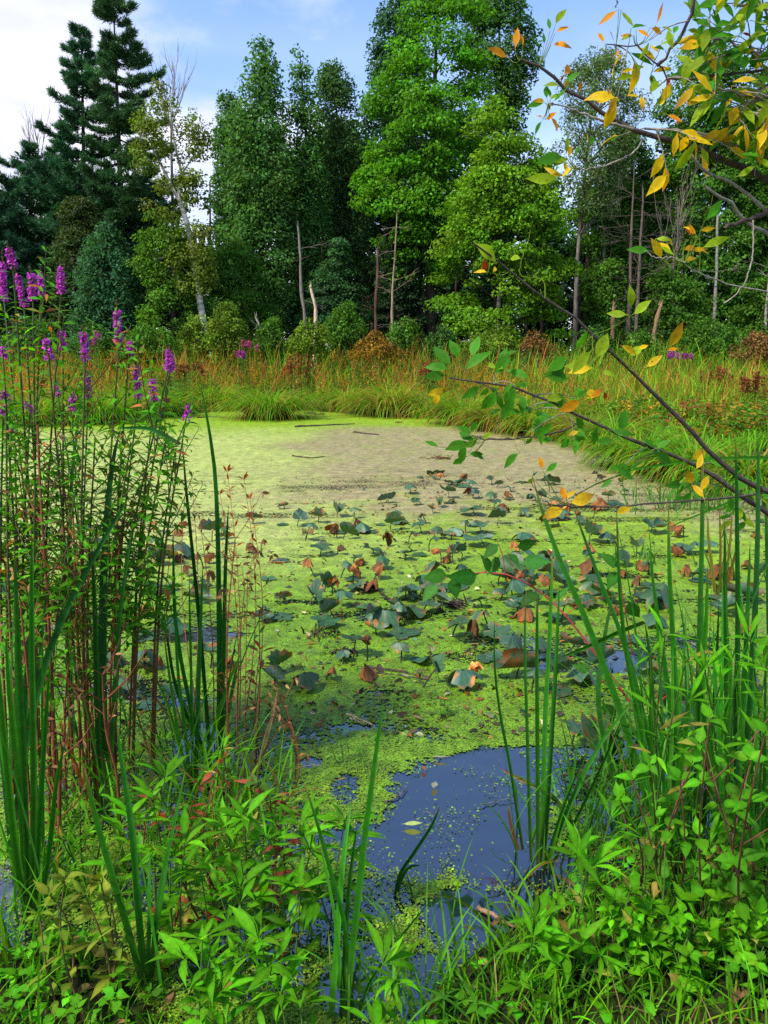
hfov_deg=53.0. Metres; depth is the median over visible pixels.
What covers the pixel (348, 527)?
lily pad
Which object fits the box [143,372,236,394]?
sedge tussock
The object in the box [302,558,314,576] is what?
lily pad
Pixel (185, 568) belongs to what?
lily pad
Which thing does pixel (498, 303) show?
dead tree
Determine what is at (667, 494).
grass clump
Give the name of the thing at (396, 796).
stick
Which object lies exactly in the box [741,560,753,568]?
lily pad
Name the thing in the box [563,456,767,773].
cattail
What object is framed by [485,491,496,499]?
lily pad
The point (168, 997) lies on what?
leaf litter
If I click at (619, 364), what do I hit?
reed stand
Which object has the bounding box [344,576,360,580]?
lily pad
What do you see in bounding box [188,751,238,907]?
weed
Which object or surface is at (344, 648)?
lily pad
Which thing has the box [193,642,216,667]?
lily pad
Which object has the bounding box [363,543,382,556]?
lily pad
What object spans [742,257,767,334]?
birch tree
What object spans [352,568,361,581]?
lily pad
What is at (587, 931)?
smartweed
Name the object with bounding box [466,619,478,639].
lily pad
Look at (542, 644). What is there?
lily pad
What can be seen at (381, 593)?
stick
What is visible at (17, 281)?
loosestrife
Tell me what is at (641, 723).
cattail
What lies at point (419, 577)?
lily pad
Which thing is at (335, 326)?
shrub
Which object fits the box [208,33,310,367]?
oak tree
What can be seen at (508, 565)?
lily pad
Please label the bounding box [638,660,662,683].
lily pad
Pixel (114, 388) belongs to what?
sedge tussock
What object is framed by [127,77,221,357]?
birch tree
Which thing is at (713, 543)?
lily pad
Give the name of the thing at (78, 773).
dead reed
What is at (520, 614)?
lily pad
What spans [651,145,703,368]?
bare tree
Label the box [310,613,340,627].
lily pad
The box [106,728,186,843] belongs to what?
weed
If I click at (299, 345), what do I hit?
shrub
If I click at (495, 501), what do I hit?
lily pad
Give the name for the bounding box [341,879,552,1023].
grass clump
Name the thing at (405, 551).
lily pad
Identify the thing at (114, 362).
shrub
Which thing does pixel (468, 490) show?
lily pad
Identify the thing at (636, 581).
lily pad
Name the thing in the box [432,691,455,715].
water weed
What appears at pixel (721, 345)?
shrub
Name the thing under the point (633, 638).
lily pad
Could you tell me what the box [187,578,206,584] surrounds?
lily pad
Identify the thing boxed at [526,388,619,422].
sedge tussock
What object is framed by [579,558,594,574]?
lily pad
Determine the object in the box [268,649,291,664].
lily pad
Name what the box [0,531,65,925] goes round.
cattail
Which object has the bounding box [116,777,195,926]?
weed
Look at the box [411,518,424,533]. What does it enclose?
lily pad
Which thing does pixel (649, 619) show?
lily pad
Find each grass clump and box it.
[0,755,203,941]
[0,823,182,1023]
[37,688,299,855]
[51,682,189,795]
[121,697,340,831]
[147,714,299,899]
[296,864,485,1023]
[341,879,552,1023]
[423,841,619,1023]
[459,708,694,914]
[492,705,766,891]
[510,580,767,893]
[551,678,684,826]
[558,583,767,851]
[576,468,740,520]
[611,533,695,571]
[655,460,767,518]
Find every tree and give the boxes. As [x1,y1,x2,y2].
[0,20,146,320]
[0,133,116,354]
[0,197,47,318]
[8,154,73,353]
[20,104,50,217]
[44,195,122,336]
[58,216,153,357]
[67,0,183,336]
[125,208,216,359]
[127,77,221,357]
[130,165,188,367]
[145,42,197,335]
[203,235,287,358]
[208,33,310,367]
[208,89,264,358]
[248,312,270,371]
[282,43,334,334]
[294,222,329,376]
[294,236,368,358]
[309,282,317,364]
[312,57,372,372]
[347,0,500,358]
[350,0,439,331]
[361,247,390,364]
[367,213,431,365]
[369,210,418,346]
[416,174,425,365]
[423,0,767,538]
[423,94,585,347]
[457,0,545,325]
[495,289,501,361]
[551,45,654,360]
[564,127,680,340]
[565,73,649,300]
[576,255,638,358]
[583,151,684,367]
[636,29,767,364]
[639,266,719,360]
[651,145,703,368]
[651,300,662,345]
[687,215,742,365]
[725,276,767,361]
[727,61,767,325]
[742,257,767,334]
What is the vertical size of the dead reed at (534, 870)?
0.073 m
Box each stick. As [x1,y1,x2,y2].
[292,455,324,457]
[294,423,354,426]
[346,713,372,725]
[353,431,378,434]
[367,665,424,676]
[376,671,429,680]
[379,591,390,599]
[385,787,407,803]
[471,435,519,439]
[476,904,516,927]
[480,798,513,804]
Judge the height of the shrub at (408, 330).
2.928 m
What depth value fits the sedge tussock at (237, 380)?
30.35 m
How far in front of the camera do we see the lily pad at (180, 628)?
4.43 m
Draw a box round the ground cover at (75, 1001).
[0,810,767,1023]
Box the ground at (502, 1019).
[0,351,767,1023]
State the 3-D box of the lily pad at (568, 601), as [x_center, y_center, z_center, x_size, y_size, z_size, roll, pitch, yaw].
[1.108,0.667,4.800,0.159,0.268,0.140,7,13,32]
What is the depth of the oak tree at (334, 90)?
40.49 m
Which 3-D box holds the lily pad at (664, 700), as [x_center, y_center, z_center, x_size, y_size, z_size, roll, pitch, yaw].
[1.332,0.910,3.462,0.230,0.313,0.113,-2,11,-11]
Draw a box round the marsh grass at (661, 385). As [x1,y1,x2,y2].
[0,324,767,452]
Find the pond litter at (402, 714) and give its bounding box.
[50,476,765,739]
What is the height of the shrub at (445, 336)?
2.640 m
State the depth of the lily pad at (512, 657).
3.89 m
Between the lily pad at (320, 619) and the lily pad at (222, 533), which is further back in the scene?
the lily pad at (222, 533)
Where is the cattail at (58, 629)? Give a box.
[0,496,129,866]
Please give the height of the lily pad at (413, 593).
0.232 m
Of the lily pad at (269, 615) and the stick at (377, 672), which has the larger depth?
the lily pad at (269, 615)
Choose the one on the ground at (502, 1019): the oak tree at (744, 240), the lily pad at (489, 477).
the oak tree at (744, 240)
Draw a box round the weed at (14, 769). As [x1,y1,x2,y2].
[0,685,40,791]
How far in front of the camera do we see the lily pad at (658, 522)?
7.25 m
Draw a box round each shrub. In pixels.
[0,315,53,364]
[61,320,123,370]
[104,339,137,389]
[123,323,180,375]
[174,313,213,376]
[202,301,248,382]
[251,316,291,370]
[284,316,333,385]
[321,300,368,376]
[350,330,409,383]
[384,315,424,381]
[419,322,463,363]
[422,539,720,791]
[457,322,524,364]
[519,329,561,370]
[575,321,616,364]
[605,724,692,922]
[620,325,666,373]
[651,742,725,911]
[671,315,741,368]
[677,703,767,921]
[699,771,767,925]
[704,718,767,932]
[727,330,767,370]
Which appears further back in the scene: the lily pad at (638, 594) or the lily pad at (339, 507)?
the lily pad at (339, 507)
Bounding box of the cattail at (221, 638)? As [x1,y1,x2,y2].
[200,382,239,768]
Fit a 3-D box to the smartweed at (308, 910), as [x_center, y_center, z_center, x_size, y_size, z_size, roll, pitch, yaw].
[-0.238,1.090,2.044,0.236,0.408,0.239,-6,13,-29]
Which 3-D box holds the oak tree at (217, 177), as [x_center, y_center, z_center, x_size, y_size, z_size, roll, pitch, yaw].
[-7.801,-14.556,40.892,3.161,14.489,2.811,11,15,43]
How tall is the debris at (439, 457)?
0.197 m
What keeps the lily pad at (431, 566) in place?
on the water
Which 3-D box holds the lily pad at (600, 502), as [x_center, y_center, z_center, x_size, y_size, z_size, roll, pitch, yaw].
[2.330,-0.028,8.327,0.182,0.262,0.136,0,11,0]
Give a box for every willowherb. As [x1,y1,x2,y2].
[557,790,639,951]
[617,813,727,955]
[621,600,714,869]
[657,640,758,879]
[708,602,767,879]
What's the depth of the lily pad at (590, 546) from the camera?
6.54 m
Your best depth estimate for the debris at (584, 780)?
2.94 m
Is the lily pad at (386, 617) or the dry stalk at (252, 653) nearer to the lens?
the dry stalk at (252, 653)
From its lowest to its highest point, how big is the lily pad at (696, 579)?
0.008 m
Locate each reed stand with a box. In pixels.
[139,370,193,400]
[410,351,493,385]
[496,344,556,386]
[589,353,649,375]
[659,356,757,382]
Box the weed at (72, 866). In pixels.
[46,766,124,889]
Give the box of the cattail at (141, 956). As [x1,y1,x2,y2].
[83,720,184,998]
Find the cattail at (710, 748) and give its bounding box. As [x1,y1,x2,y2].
[696,622,749,881]
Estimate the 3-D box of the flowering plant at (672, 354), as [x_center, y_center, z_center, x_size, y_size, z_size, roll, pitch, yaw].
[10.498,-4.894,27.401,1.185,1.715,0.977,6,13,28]
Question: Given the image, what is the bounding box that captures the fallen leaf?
[404,821,421,824]
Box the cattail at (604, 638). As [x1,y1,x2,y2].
[562,591,703,827]
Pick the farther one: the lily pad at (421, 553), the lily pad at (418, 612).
the lily pad at (421, 553)
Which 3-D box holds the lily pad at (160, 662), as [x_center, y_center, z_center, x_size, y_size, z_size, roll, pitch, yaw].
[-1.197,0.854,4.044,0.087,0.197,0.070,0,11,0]
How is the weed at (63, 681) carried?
on the water
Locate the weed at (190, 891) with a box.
[160,766,259,929]
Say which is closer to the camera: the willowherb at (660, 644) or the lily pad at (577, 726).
the willowherb at (660, 644)
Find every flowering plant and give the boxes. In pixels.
[87,330,103,378]
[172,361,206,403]
[234,350,248,396]
[240,339,263,390]
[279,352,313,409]
[329,346,383,390]
[412,360,440,391]
[664,351,695,375]
[695,365,746,395]
[733,370,767,415]
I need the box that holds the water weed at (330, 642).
[319,629,341,657]
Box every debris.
[301,623,339,641]
[420,454,452,459]
[434,593,470,612]
[561,759,627,796]
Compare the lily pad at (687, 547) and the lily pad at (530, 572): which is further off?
the lily pad at (687, 547)
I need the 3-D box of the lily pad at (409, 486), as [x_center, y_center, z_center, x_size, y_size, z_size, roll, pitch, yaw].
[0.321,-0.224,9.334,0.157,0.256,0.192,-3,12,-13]
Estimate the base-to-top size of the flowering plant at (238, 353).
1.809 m
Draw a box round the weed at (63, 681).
[40,629,107,742]
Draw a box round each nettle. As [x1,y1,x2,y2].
[596,870,644,987]
[628,881,708,1006]
[629,896,682,986]
[667,938,717,1006]
[689,881,767,983]
[724,893,767,998]
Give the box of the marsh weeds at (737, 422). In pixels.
[0,345,767,444]
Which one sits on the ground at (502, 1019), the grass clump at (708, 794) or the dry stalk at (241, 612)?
the grass clump at (708, 794)
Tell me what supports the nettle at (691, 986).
on the ground at (502, 1019)
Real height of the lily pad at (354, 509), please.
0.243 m
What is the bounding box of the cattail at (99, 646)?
[19,426,180,824]
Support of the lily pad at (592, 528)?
on the water
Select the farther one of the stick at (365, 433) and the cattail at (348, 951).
the stick at (365, 433)
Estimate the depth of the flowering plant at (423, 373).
25.36 m
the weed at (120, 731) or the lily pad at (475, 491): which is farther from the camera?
the lily pad at (475, 491)
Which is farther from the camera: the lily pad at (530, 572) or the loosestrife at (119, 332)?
the lily pad at (530, 572)
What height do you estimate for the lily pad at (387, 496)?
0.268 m
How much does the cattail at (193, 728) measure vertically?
0.910 m
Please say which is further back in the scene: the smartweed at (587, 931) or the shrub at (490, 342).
the shrub at (490, 342)
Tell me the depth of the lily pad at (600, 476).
10.20 m
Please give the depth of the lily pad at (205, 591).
5.16 m
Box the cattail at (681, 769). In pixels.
[631,651,703,886]
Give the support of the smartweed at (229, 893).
on the water
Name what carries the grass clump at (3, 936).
on the ground at (502, 1019)
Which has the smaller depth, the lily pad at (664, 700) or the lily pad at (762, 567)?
the lily pad at (664, 700)
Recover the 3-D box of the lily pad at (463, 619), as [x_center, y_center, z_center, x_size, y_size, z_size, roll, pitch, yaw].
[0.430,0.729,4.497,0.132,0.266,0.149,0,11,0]
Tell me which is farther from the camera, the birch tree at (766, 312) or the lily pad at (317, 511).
the birch tree at (766, 312)
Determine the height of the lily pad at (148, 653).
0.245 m
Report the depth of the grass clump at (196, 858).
2.50 m
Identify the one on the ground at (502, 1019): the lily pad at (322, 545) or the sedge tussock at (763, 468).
the sedge tussock at (763, 468)
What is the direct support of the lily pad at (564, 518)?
on the water
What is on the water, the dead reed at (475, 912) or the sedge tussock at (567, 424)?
the dead reed at (475, 912)
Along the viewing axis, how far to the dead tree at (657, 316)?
35.77 m
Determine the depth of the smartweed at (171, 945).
1.78 m
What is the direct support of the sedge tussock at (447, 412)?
on the ground at (502, 1019)
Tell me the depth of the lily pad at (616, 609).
4.90 m
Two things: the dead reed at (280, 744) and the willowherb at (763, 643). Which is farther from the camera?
the dead reed at (280, 744)
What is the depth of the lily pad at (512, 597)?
5.05 m
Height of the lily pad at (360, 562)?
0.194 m
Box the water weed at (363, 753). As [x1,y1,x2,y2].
[320,720,375,771]
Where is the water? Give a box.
[0,416,765,1023]
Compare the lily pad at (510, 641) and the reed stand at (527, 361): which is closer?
the lily pad at (510, 641)
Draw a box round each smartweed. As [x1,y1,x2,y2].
[77,793,178,953]
[116,754,210,944]
[137,804,245,972]
[145,918,249,1023]
[168,955,256,1023]
[186,905,309,1023]
[193,787,291,953]
[199,854,303,979]
[244,855,343,975]
[246,792,338,962]
[250,949,340,1023]
[278,800,385,931]
[340,915,443,1023]
[493,887,573,1017]
[524,908,628,1023]
[533,814,632,988]
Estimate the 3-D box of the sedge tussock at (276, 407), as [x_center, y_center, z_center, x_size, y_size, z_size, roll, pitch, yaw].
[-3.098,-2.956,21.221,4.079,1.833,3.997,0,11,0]
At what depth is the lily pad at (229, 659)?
4.02 m
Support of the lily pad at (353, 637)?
on the water
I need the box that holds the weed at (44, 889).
[23,868,96,1017]
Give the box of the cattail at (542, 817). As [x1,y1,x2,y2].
[493,548,634,871]
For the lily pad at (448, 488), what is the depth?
8.97 m
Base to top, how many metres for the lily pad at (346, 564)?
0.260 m
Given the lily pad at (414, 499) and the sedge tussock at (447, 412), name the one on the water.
the lily pad at (414, 499)
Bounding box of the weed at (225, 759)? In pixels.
[201,734,257,834]
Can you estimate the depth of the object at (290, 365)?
24.58 m
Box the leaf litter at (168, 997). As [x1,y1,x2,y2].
[52,810,766,1023]
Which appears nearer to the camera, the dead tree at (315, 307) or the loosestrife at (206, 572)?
the loosestrife at (206, 572)
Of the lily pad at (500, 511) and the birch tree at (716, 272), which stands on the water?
the lily pad at (500, 511)
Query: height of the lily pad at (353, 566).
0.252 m
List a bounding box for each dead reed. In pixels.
[57,673,99,808]
[60,717,92,817]
[143,675,190,749]
[149,733,153,790]
[153,953,167,970]
[250,683,259,780]
[250,722,283,787]
[251,691,276,789]
[270,737,286,749]
[276,687,296,779]
[422,894,504,937]
[429,985,441,1019]
[528,859,558,876]
[587,805,671,854]
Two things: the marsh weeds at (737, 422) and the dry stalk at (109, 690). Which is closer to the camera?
the dry stalk at (109, 690)
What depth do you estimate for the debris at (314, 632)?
4.54 m
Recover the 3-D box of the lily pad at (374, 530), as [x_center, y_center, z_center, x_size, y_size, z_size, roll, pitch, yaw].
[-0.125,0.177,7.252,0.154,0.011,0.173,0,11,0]
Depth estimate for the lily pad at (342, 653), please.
4.12 m
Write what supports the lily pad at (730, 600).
on the water
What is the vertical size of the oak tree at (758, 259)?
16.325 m
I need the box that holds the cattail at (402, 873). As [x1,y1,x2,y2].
[394,805,440,897]
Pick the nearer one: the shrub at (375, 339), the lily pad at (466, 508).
the lily pad at (466, 508)
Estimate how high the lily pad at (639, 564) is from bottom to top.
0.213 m
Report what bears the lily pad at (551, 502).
on the water
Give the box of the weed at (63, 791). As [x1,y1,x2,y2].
[28,725,108,822]
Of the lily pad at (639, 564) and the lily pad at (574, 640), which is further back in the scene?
the lily pad at (639, 564)
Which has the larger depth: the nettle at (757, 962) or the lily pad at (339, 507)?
the lily pad at (339, 507)
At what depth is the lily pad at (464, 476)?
10.25 m
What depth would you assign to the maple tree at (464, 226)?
33.82 m
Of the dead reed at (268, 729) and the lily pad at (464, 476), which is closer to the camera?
the dead reed at (268, 729)
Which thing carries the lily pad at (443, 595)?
on the water
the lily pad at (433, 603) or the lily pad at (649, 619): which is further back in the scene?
the lily pad at (433, 603)
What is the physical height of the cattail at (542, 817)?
1.086 m
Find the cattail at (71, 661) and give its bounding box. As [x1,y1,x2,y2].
[3,396,85,742]
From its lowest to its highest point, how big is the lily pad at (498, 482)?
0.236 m
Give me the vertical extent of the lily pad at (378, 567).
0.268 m
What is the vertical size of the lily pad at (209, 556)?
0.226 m
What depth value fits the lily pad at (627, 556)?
6.01 m
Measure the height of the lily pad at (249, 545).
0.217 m
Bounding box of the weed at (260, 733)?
[242,607,277,770]
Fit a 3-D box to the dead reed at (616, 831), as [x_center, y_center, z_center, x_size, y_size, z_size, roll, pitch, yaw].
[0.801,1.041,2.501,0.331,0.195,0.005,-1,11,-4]
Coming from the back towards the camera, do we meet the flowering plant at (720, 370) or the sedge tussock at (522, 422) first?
the flowering plant at (720, 370)
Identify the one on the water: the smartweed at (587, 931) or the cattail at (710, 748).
the cattail at (710, 748)
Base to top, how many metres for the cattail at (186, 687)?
1.373 m
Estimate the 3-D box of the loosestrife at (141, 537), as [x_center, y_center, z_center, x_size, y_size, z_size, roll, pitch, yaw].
[-0.936,0.243,2.906,0.454,1.713,0.400,5,12,24]
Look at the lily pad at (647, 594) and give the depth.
4.98 m
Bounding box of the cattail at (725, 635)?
[716,437,767,832]
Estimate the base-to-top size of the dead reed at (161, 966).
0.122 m
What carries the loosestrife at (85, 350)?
in the water
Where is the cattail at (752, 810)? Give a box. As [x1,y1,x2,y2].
[714,628,766,871]
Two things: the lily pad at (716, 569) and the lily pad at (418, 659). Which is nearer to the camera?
the lily pad at (418, 659)
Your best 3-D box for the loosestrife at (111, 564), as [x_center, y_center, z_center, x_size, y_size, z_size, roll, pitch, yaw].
[-0.968,0.426,2.763,0.570,1.589,0.395,3,12,14]
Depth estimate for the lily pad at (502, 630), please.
4.46 m
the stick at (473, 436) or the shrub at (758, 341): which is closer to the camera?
the stick at (473, 436)
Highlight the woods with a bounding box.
[0,100,765,368]
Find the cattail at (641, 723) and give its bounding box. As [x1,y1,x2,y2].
[532,476,765,845]
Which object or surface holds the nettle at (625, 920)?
on the ground at (502, 1019)
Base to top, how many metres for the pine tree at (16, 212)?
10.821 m
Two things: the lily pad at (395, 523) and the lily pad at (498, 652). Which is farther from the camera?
the lily pad at (395, 523)
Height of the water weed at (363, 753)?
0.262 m
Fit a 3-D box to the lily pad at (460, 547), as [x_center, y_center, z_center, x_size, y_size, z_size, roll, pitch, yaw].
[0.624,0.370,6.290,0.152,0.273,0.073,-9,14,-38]
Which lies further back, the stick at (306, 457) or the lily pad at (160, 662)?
the stick at (306, 457)
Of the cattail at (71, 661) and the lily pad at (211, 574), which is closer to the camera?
the cattail at (71, 661)
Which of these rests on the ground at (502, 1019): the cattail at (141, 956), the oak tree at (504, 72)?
the oak tree at (504, 72)
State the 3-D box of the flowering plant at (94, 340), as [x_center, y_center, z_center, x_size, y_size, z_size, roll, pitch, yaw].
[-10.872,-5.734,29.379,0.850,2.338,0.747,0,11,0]
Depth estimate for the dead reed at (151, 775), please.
2.84 m
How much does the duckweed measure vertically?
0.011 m
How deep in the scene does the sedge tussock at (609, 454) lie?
11.35 m
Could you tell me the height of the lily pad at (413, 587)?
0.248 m
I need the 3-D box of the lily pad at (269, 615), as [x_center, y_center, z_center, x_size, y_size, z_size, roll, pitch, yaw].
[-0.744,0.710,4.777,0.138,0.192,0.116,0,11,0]
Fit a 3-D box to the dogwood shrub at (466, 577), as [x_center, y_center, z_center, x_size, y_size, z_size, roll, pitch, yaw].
[0.773,0.700,3.049,1.280,1.164,0.483,1,11,7]
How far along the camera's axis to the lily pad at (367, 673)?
3.89 m
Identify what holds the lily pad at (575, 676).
on the water
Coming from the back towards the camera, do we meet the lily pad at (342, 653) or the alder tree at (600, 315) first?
the alder tree at (600, 315)
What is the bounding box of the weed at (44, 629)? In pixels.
[5,571,61,676]
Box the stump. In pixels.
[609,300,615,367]
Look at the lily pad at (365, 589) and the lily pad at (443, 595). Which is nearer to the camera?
the lily pad at (443, 595)
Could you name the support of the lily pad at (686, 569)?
on the water
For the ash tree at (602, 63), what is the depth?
38.19 m
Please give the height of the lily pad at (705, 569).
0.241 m
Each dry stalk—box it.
[0,408,70,829]
[0,567,74,847]
[27,520,95,817]
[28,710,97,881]
[41,461,108,807]
[51,622,153,836]
[71,493,142,748]
[107,635,166,780]
[191,491,269,795]
[203,532,264,784]
[238,546,279,794]
[259,652,310,804]
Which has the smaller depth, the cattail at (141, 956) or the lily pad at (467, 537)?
the cattail at (141, 956)
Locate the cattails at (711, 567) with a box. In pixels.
[704,508,739,593]
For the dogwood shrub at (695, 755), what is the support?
on the ground at (502, 1019)
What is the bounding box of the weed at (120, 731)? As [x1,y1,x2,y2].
[69,682,140,793]
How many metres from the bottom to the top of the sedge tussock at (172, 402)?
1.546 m
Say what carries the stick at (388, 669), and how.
on the water
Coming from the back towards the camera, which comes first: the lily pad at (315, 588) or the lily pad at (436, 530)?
the lily pad at (436, 530)
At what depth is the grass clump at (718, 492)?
8.27 m
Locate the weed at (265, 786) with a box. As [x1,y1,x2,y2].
[235,773,301,914]
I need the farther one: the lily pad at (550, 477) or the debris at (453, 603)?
the lily pad at (550, 477)
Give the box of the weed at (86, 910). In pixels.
[62,869,134,999]
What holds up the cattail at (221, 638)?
in the water
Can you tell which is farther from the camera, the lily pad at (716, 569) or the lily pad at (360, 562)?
the lily pad at (360, 562)
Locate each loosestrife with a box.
[0,244,102,778]
[0,322,134,791]
[0,345,70,794]
[0,452,117,826]
[15,362,107,727]
[24,408,182,794]
[53,299,182,785]
[71,345,205,773]
[106,383,206,763]
[164,479,215,728]
[218,464,266,741]
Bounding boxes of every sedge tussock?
[0,384,91,427]
[38,379,158,426]
[79,374,172,404]
[96,382,214,419]
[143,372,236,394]
[157,367,263,412]
[201,372,339,422]
[209,369,291,390]
[282,381,328,399]
[294,377,379,412]
[320,371,432,419]
[324,373,387,391]
[363,374,430,390]
[372,386,462,419]
[400,383,524,428]
[404,371,493,400]
[436,385,549,419]
[439,392,555,433]
[472,387,583,410]
[480,396,599,439]
[523,406,639,444]
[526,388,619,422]
[551,407,682,451]
[560,419,719,477]
[606,417,767,489]
[659,436,767,501]
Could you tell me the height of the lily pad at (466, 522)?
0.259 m
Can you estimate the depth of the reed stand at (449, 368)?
29.47 m
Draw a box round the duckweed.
[0,410,767,1023]
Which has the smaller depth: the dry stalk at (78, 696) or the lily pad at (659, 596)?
the dry stalk at (78, 696)
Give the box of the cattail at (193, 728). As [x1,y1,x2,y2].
[119,568,256,799]
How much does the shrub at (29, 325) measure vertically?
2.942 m
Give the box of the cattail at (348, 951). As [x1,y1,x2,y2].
[304,700,428,1020]
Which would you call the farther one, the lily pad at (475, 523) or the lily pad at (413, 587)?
the lily pad at (475, 523)
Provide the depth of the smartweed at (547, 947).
1.87 m
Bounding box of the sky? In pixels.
[0,0,767,350]
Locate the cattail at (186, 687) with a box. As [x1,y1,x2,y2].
[163,446,271,775]
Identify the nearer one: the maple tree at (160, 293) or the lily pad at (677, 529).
the lily pad at (677, 529)
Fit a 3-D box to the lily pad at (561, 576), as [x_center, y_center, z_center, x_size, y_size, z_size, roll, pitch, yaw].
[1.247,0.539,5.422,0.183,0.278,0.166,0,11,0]
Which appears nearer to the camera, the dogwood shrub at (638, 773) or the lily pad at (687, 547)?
the dogwood shrub at (638, 773)
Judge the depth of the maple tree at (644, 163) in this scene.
41.70 m
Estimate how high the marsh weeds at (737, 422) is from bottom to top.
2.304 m
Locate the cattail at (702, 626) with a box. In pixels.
[630,433,767,844]
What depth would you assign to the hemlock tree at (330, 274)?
37.92 m
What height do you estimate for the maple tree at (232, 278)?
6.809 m
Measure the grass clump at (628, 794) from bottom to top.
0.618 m
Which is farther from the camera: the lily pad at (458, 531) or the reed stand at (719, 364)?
the reed stand at (719, 364)
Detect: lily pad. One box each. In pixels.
[107,652,127,665]
[108,674,141,689]
[130,649,160,669]
[132,698,163,710]
[139,630,159,641]
[147,544,177,560]
[153,617,188,642]
[155,656,164,666]
[160,683,189,708]
[172,529,181,535]
[174,540,194,557]
[174,553,183,561]
[183,564,191,574]
[183,585,213,600]
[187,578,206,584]
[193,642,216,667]
[195,552,203,568]
[198,518,224,540]
[203,570,215,587]
[204,552,215,563]
[220,531,232,543]
[228,655,233,670]
[244,512,262,522]
[246,543,256,552]
[254,609,273,621]
[260,539,267,552]
[261,575,275,579]
[261,663,285,686]
[268,557,289,561]
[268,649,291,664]
[271,612,292,621]
[274,591,292,604]
[277,502,288,508]
[292,672,319,689]
[293,508,307,525]
[302,528,313,540]
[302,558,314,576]
[306,523,317,538]
[307,579,324,605]
[310,506,324,522]
[310,539,331,555]
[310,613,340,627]
[319,598,339,617]
[320,571,331,591]
[323,581,335,591]
[324,523,338,537]
[325,666,336,679]
[327,574,339,594]
[332,646,357,660]
[333,500,344,516]
[335,590,352,600]
[335,649,349,663]
[337,545,346,553]
[339,522,358,539]
[340,560,351,577]
[341,634,370,657]
[342,581,377,594]
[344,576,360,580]
[347,579,365,590]
[349,507,360,518]
[349,563,360,578]
[350,554,361,563]
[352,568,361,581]
[353,518,360,528]
[354,558,364,565]
[354,603,376,608]
[356,522,369,532]
[359,663,375,681]
[361,635,371,660]
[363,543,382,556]
[363,579,378,591]
[365,529,378,532]
[365,608,402,627]
[365,619,384,635]
[366,603,381,613]
[371,561,386,579]
[376,554,389,565]
[377,491,395,501]
[382,530,393,545]
[384,511,404,528]
[385,627,419,639]
[387,597,427,619]
[389,641,411,660]
[392,520,408,524]
[393,602,406,624]
[395,585,417,599]
[396,549,412,559]
[399,583,422,602]
[404,483,416,492]
[408,531,416,543]
[409,653,439,662]
[411,497,420,502]
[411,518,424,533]
[412,552,426,555]
[415,575,443,584]
[417,599,440,608]
[418,579,425,595]
[420,582,445,600]
[422,652,444,687]
[424,561,447,572]
[427,470,444,474]
[427,503,435,513]
[428,536,441,551]
[429,526,442,535]
[430,548,441,562]
[435,591,450,609]
[436,496,442,506]
[439,484,455,498]
[440,530,455,539]
[441,582,468,590]
[442,552,454,564]
[444,479,460,485]
[446,527,463,535]
[447,669,482,688]
[448,615,469,636]
[449,544,456,557]
[453,542,466,558]
[454,564,468,570]
[456,484,470,487]
[459,504,481,514]
[460,473,467,481]
[460,519,469,532]
[463,487,472,494]
[463,533,493,545]
[466,480,476,487]
[466,520,489,532]
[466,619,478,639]
[468,596,486,606]
[468,661,483,677]
[470,489,480,495]
[471,609,490,629]
[477,653,499,662]
[481,621,511,638]
[485,475,493,482]
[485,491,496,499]
[485,649,502,660]
[488,506,507,525]
[491,648,534,679]
[492,499,501,508]
[492,572,513,585]
[492,588,507,600]
[495,480,503,487]
[498,503,509,511]
[499,552,524,573]
[499,631,521,649]
[502,598,520,610]
[504,491,512,496]
[504,578,529,594]
[509,595,527,607]
[509,608,533,621]
[510,541,519,552]
[511,577,536,593]
[512,532,534,540]
[515,570,524,577]
[518,507,530,516]
[520,550,533,554]
[525,566,534,576]
[526,494,535,500]
[526,637,546,650]
[527,668,544,692]
[533,588,547,605]
[535,572,553,578]
[537,553,551,568]
[537,573,549,590]
[538,488,546,500]
[538,515,558,522]
[539,550,565,558]
[541,612,571,621]
[544,474,560,482]
[544,550,551,558]
[544,557,569,582]
[548,496,564,505]
[549,571,573,587]
[549,652,575,686]
[549,683,572,696]
[553,598,574,619]
[556,515,570,519]
[558,509,570,518]
[559,631,590,656]
[565,666,596,688]
[566,597,576,607]
[567,719,588,748]
[574,515,585,523]
[576,574,601,582]
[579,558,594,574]
[579,579,598,594]
[579,593,597,608]
[580,710,609,750]
[582,548,595,555]
[583,543,595,550]
[584,643,615,665]
[585,518,602,542]
[591,497,607,510]
[591,583,624,600]
[597,474,606,482]
[598,532,613,541]
[601,490,615,500]
[605,604,619,614]
[606,501,623,504]
[610,724,636,746]
[611,533,616,546]
[612,549,629,562]
[617,634,645,644]
[620,570,626,577]
[630,536,644,556]
[631,575,642,590]
[632,591,646,602]
[635,559,647,570]
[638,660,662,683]
[640,581,658,587]
[640,588,668,609]
[641,561,649,574]
[642,517,667,532]
[642,613,667,627]
[645,588,673,599]
[650,582,667,593]
[655,683,694,706]
[663,701,708,736]
[670,525,683,537]
[671,541,696,552]
[671,545,684,556]
[680,564,691,576]
[689,577,710,582]
[695,568,710,585]
[696,540,718,546]
[705,594,745,601]
[708,564,722,577]
[709,591,744,609]
[721,582,764,604]
[740,622,750,635]
[740,676,760,685]
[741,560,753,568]
[759,562,765,581]
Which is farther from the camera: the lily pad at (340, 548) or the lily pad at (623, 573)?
the lily pad at (340, 548)
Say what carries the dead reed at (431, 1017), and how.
on the water

